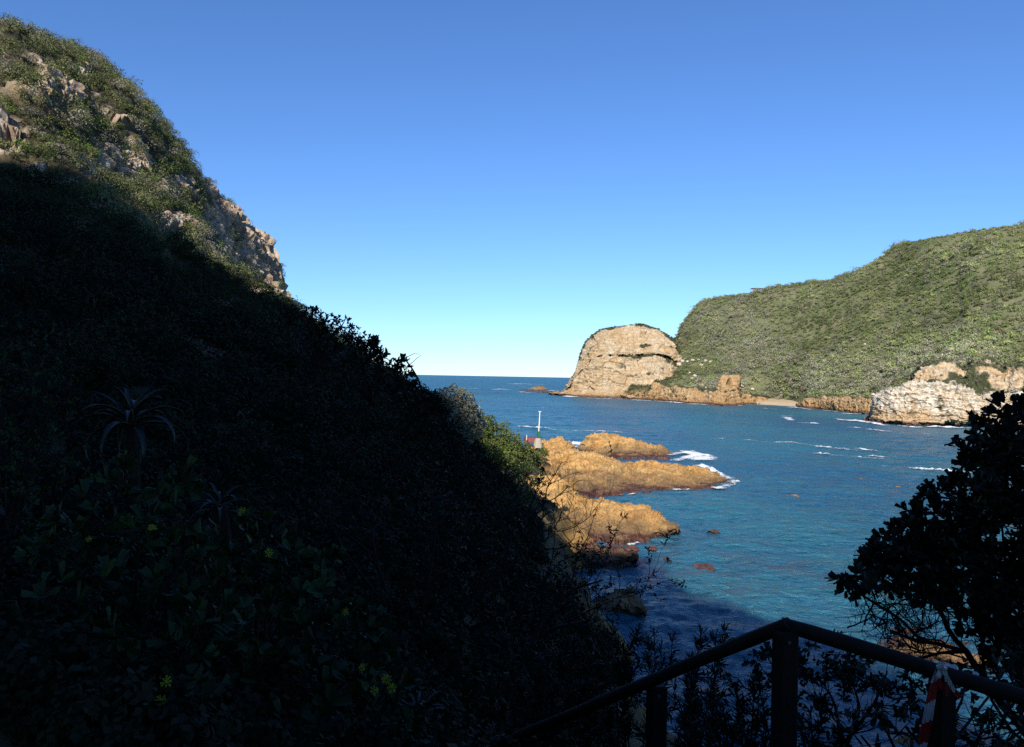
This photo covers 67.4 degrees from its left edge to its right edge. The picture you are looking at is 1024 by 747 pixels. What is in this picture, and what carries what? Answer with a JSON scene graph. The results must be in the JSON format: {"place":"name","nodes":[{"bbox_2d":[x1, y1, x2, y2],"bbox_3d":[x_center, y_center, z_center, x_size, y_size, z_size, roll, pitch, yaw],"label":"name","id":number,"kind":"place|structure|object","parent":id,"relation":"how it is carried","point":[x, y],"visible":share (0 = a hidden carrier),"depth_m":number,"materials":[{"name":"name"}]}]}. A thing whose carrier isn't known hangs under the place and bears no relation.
{"place":"outdoors","nodes":[
{"label":"outdoors","id":0,"kind":"place"},
{"bbox_2d":[0,25,918,746],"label":"hillside","id":1,"kind":"structure","parent":0,"point":[10,123],"depth_m":74.53,"materials":[{"name":"green plant"}]},
{"bbox_2d":[0,311,89,538],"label":"shrub","id":2,"kind":"object","parent":1,"relation":"on","point":[17,501],"visible":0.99,"depth_m":5.97,"materials":[{"name":"green plant"}]},
{"bbox_2d":[11,449,204,620],"bbox_3d":[-2.132,0.988,4.230,0.892,1.084,0.998,1,0,0],"label":"flowering plant","id":3,"kind":"object","parent":1,"relation":"on","point":[170,488],"visible":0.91,"depth_m":4.19,"materials":[{"name":"green plant"}]},
{"bbox_2d":[73,385,188,515],"bbox_3d":[-3.278,0.809,6.621,0.863,1.424,1.000,1,0,0],"label":"aloe","id":4,"kind":"object","parent":1,"relation":"on","point":[129,414],"visible":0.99,"depth_m":6.57,"materials":[{"name":"green plant"}]},
{"bbox_2d":[9,528,279,665],"bbox_3d":[-1.709,1.173,3.759,1.214,0.768,0.692,1,0,0],"label":"flowering plant","id":5,"kind":"object","parent":1,"relation":"on","point":[186,596],"visible":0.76,"depth_m":3.66,"materials":[{"name":"green plant"}]},
{"bbox_2d":[40,599,260,746],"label":"flowering plant","id":6,"kind":"object","parent":1,"relation":"on","point":[121,642],"visible":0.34,"depth_m":3.25,"materials":[{"name":"green plant"}]},
{"bbox_2d":[189,483,250,584],"bbox_3d":[-1.897,1.045,4.985,0.370,0.646,0.418,1,0,0],"label":"aloe","id":7,"kind":"object","parent":1,"relation":"on","point":[219,510],"visible":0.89,"depth_m":4.98,"materials":[{"name":"green plant"}]},
{"bbox_2d":[0,12,522,469],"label":"hillside scrub","id":8,"kind":"object","parent":1,"relation":"on","point":[118,212],"visible":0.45,"depth_m":75.26,"materials":[{"name":"green plant"}]},
{"bbox_2d":[237,285,292,324],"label":"thicket shrub","id":9,"kind":"object","parent":1,"relation":"on","point":[271,304],"visible":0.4,"depth_m":60.12,"materials":[{"name":"green plant"}]},
{"bbox_2d":[195,506,346,675],"bbox_3d":[-1.443,1.277,4.439,0.853,1.022,0.712,1,0,0],"label":"flowering plant","id":10,"kind":"object","parent":1,"relation":"on","point":[268,555],"visible":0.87,"depth_m":4.45,"materials":[{"name":"green plant"}]},
{"bbox_2d":[291,319,329,353],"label":"thicket shrub","id":11,"kind":"object","parent":1,"relation":"on","point":[303,330],"visible":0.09,"depth_m":46.49,"materials":[{"name":"green plant"}]},
{"bbox_2d":[277,303,369,368],"bbox_3d":[-4.097,-0.823,16.959,2.280,1.466,0.987,1,0,0],"label":"skyline shrub","id":12,"kind":"object","parent":1,"relation":"on","point":[318,355],"visible":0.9,"depth_m":16.95,"materials":[{"name":"green plant"}]},
{"bbox_2d":[253,569,400,700],"bbox_3d":[-0.953,1.445,3.922,0.757,0.820,0.421,1,0,-12],"label":"flowering plant","id":13,"kind":"object","parent":1,"relation":"on","point":[290,616],"visible":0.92,"depth_m":3.94,"materials":[{"name":"green plant"}]},
{"bbox_2d":[232,640,424,746],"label":"flowering plant","id":14,"kind":"object","parent":1,"relation":"on","point":[367,687],"visible":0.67,"depth_m":3.49,"materials":[{"name":"green plant"}]},
{"bbox_2d":[328,330,406,404],"bbox_3d":[-2.801,-0.125,14.797,1.544,1.459,1.264,1,0,0],"label":"skyline shrub","id":15,"kind":"object","parent":1,"relation":"on","point":[369,394],"visible":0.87,"depth_m":14.90,"materials":[{"name":"green plant"}]},
{"bbox_2d":[378,353,453,423],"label":"skyline shrub","id":16,"kind":"object","parent":1,"relation":"on","point":[403,384],"visible":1,"depth_m":9.47,"materials":[{"name":"green plant"}]},
{"bbox_2d":[397,689,448,730],"bbox_3d":[-0.534,2.115,4.399,0.419,0.610,0.414,1,0,0],"label":"aloe","id":17,"kind":"object","parent":1,"relation":"on","point":[419,698],"visible":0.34,"depth_m":4.43,"materials":[{"name":"green plant"}]},
{"bbox_2d":[404,405,487,489],"bbox_3d":[-2.166,2.504,23.988,1.576,3.106,3.643,1,0,31],"label":"skyline shrub","id":18,"kind":"object","parent":1,"relation":"on","point":[451,437],"visible":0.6,"depth_m":23.90,"materials":[{"name":"green plant"}]},
{"bbox_2d":[434,383,489,443],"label":"bush","id":19,"kind":"object","parent":1,"relation":"on","point":[466,414],"visible":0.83,"depth_m":52.05,"materials":[{"name":"green plant"}]},
{"bbox_2d":[472,414,498,446],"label":"bush","id":20,"kind":"object","parent":1,"relation":"on","point":[493,426],"visible":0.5,"depth_m":61.67,"materials":[{"name":"green plant"}]},
{"bbox_2d":[474,420,548,479],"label":"bush","id":21,"kind":"object","parent":1,"relation":"on","point":[503,448],"visible":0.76,"depth_m":62.48,"materials":[{"name":"green plant"}]},
{"bbox_2d":[0,188,1023,746],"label":"undergrowth","id":22,"kind":"object","parent":1,"relation":"on","point":[56,672],"visible":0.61,"depth_m":9.69,"materials":[{"name":"green plant"}]},
{"bbox_2d":[350,460,686,711],"bbox_3d":[-0.268,3.096,10.749,5.347,3.638,2.519,1,0,0],"label":"shrub","id":23,"kind":"object","parent":1,"relation":"on","point":[501,575],"visible":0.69,"depth_m":10.68,"materials":[{"name":"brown plant"}]},
{"bbox_2d":[495,459,556,532],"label":"bush","id":24,"kind":"object","parent":1,"relation":"on","point":[527,487],"visible":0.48,"depth_m":56.45,"materials":[{"name":"green plant"}]},
{"bbox_2d":[522,447,623,611],"bbox_3d":[2.517,6.865,31.537,5.254,7.314,5.509,1,0,38],"label":"bare tree","id":25,"kind":"object","parent":1,"relation":"on","point":[574,524],"visible":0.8,"depth_m":32.38,"materials":[{"name":"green plant"}]},
{"bbox_2d":[577,613,661,746],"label":"slender plant","id":26,"kind":"object","parent":1,"relation":"on","point":[618,670],"visible":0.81,"depth_m":5.57,"materials":[{"name":"green plant"}]},
{"bbox_2d":[629,631,727,746],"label":"slender plant","id":27,"kind":"object","parent":1,"relation":"on","point":[691,687],"visible":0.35,"depth_m":4.69,"materials":[{"name":"green plant"}]},
{"bbox_2d":[668,622,738,746],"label":"slender plant","id":28,"kind":"object","parent":1,"relation":"on","point":[718,665],"visible":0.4,"depth_m":4.95,"materials":[{"name":"green plant"}]},
{"bbox_2d":[669,678,766,746],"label":"slender plant","id":29,"kind":"object","parent":1,"relation":"on","point":[693,735],"visible":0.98,"depth_m":4.22,"materials":[{"name":"green plant"}]},
{"bbox_2d":[690,665,798,746],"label":"slender plant","id":30,"kind":"object","parent":1,"relation":"on","point":[740,709],"visible":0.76,"depth_m":4.39,"materials":[{"name":"green plant"}]},
{"bbox_2d":[484,617,1023,746],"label":"handrail","id":31,"kind":"object","parent":1,"relation":"on","point":[784,634],"visible":0.93,"depth_m":2.97,"materials":[{"name":"brown wood"}]},
{"bbox_2d":[917,662,978,746],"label":"barrier tape","id":32,"kind":"object","parent":31,"relation":"attached to","point":[929,708],"visible":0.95,"depth_m":2.83,"materials":[{"name":"red"}]},
{"bbox_2d":[741,641,809,746],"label":"dark bush","id":33,"kind":"object","parent":1,"relation":"on","point":[765,654],"visible":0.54,"depth_m":3.88,"materials":[{"name":"green plant"}]},
{"bbox_2d":[797,686,885,746],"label":"slender plant","id":34,"kind":"object","parent":1,"relation":"on","point":[833,728],"visible":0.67,"depth_m":3.98,"materials":[{"name":"green plant"}]},
{"bbox_2d":[798,625,927,746],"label":"bush","id":35,"kind":"object","parent":1,"relation":"on","point":[845,672],"visible":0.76,"depth_m":4.27,"materials":[{"name":"green plant"}]},
{"bbox_2d":[797,619,1023,746],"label":"dark bush","id":36,"kind":"object","parent":1,"relation":"on","point":[885,723],"visible":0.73,"depth_m":3.59,"materials":[{"name":"green plant"}]},
{"bbox_2d":[824,389,1023,742],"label":"coastal tree","id":37,"kind":"object","parent":1,"relation":"on","point":[936,552],"visible":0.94,"depth_m":4.93,"materials":[{"name":"green plant"}]},
{"bbox_2d":[0,0,1023,377],"label":"sky","id":38,"kind":"structure","parent":0,"point":[483,187],"materials":[{"name":"blue"}]},
{"bbox_2d":[548,324,681,400],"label":"headland cliff","id":39,"kind":"structure","parent":0,"point":[605,375],"depth_m":631.66,"materials":[{"name":"beige stone"}]},
{"bbox_2d":[622,578,646,597],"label":"shrub","id":40,"kind":"object","parent":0,"point":[630,591],"visible":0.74,"depth_m":54.39,"materials":[{"name":"green plant"}]},
{"bbox_2d":[647,379,767,404],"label":"coast cliff","id":41,"kind":"structure","parent":0,"point":[699,395],"depth_m":521.60,"materials":[{"name":"brown stone"}]},
{"bbox_2d":[716,375,741,405],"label":"rock pillar","id":42,"kind":"object","parent":41,"relation":"on","point":[728,382],"visible":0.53,"depth_m":522.63,"materials":[{"name":"brown stone"}]},
{"bbox_2d":[405,375,1023,746],"bbox_3d":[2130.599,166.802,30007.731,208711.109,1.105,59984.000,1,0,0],"label":"sea","id":43,"kind":"structure","parent":0,"point":[775,549],"depth_m":94.29,"materials":[{"name":"liquid"}]},
{"bbox_2d":[519,385,549,392],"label":"rock islet","id":44,"kind":"object","parent":43,"relation":"in","point":[540,389],"visible":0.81,"depth_m":875.91,"materials":[{"name":"brown stone"}]},
{"bbox_2d":[527,436,575,457],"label":"rock outcrop","id":45,"kind":"object","parent":43,"relation":"in","point":[558,443],"visible":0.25,"depth_m":144.76,"materials":[{"name":"beige stone"}]},
{"bbox_2d":[524,435,536,442],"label":"landing platform","id":46,"kind":"structure","parent":45,"relation":"on","point":[530,439],"depth_m":145.76,"materials":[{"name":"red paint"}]},
{"bbox_2d":[533,411,542,447],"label":"beacon","id":47,"kind":"object","parent":45,"relation":"on","point":[538,442],"visible":0.98,"depth_m":142.56,"materials":[{"name":"concrete"}]},
{"bbox_2d":[590,436,612,456],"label":"rock outcrop","id":48,"kind":"object","parent":43,"relation":"in","point":[601,445],"visible":0.61,"depth_m":158.27,"materials":[{"name":"beige stone"}]},
{"bbox_2d":[528,473,680,545],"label":"rock outcrop","id":49,"kind":"object","parent":43,"relation":"in","point":[644,523],"visible":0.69,"depth_m":81.04,"materials":[{"name":"beige stone"}]},
{"bbox_2d":[573,542,638,572],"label":"rock outcrop","id":50,"kind":"object","parent":43,"relation":"in","point":[618,555],"visible":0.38,"depth_m":66.67,"materials":[{"name":"brown stone"}]},
{"bbox_2d":[591,588,648,615],"bbox_3d":[7.551,16.528,54.597,4.540,2.661,9.672,1,0,0],"label":"rock outcrop","id":51,"kind":"object","parent":43,"relation":"in","point":[636,604],"visible":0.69,"depth_m":51.86,"materials":[{"name":"stone"}]},
{"bbox_2d":[576,432,672,459],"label":"rock outcrop","id":52,"kind":"object","parent":43,"relation":"in","point":[626,448],"visible":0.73,"depth_m":165.14,"materials":[{"name":"brown stone"}]},
{"bbox_2d":[623,545,638,550],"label":"rock","id":53,"kind":"object","parent":43,"relation":"in","point":[631,547],"visible":0.99,"depth_m":72.26,"materials":[{"name":"brown stone"}]},
{"bbox_2d":[547,448,730,498],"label":"rock outcrop","id":54,"kind":"object","parent":43,"relation":"in","point":[599,469],"visible":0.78,"depth_m":118.21,"materials":[{"name":"beige stone"}]},
{"bbox_2d":[649,546,657,550],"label":"rock","id":55,"kind":"object","parent":43,"relation":"in","point":[654,548],"visible":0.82,"depth_m":72.69,"materials":[{"name":"brown stone"}]},
{"bbox_2d":[692,563,714,570],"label":"rock","id":56,"kind":"object","parent":43,"relation":"in","point":[710,567],"visible":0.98,"depth_m":65.75,"materials":[{"name":"brown stone"}]},
{"bbox_2d":[707,529,720,533],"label":"rock","id":57,"kind":"object","parent":43,"relation":"in","point":[715,531],"visible":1,"depth_m":80.92,"materials":[{"name":"brown stone"}]},
{"bbox_2d":[476,384,969,544],"bbox_3d":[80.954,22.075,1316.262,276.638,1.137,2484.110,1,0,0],"label":"foam","id":58,"kind":"object","parent":43,"relation":"on","point":[697,455],"visible":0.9,"depth_m":162.04,"materials":[{"name":"white"}]},
{"bbox_2d":[878,627,994,675],"bbox_3d":[25.697,16.980,47.717,6.552,2.377,9.485,1,0,17],"label":"rock outcrop","id":59,"kind":"object","parent":43,"relation":"in","point":[953,658],"visible":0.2,"depth_m":44.40,"materials":[{"name":"brown stone"}]},
{"bbox_2d":[755,399,797,406],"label":"beach","id":60,"kind":"structure","parent":0,"point":[782,402],"depth_m":513.88,"materials":[{"name":"beige sand"}]},
{"bbox_2d":[796,395,871,413],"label":"coast cliff","id":61,"kind":"structure","parent":0,"point":[839,403],"depth_m":424.44,"materials":[{"name":"brown stone"}]},
{"bbox_2d":[668,227,1023,401],"bbox_3d":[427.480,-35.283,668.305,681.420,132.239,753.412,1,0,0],"label":"headland hill","id":62,"kind":"structure","parent":0,"point":[981,268],"depth_m":526.20,"materials":[{"name":"green plant"}]},
{"bbox_2d":[551,219,1023,408],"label":"hill scrub","id":63,"kind":"object","parent":62,"relation":"on","point":[896,356],"visible":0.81,"depth_m":504.79,"materials":[{"name":"green plant"}]},
{"bbox_2d":[910,357,1023,393],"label":"cliff","id":64,"kind":"structure","parent":62,"relation":"on","point":[1006,377],"depth_m":320.45,"materials":[{"name":"beige stone"}]},
{"bbox_2d":[862,379,1023,426],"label":"white cliff","id":65,"kind":"structure","parent":0,"point":[921,402],"depth_m":296.13,"materials":[{"name":"grey stone"}]}
]}

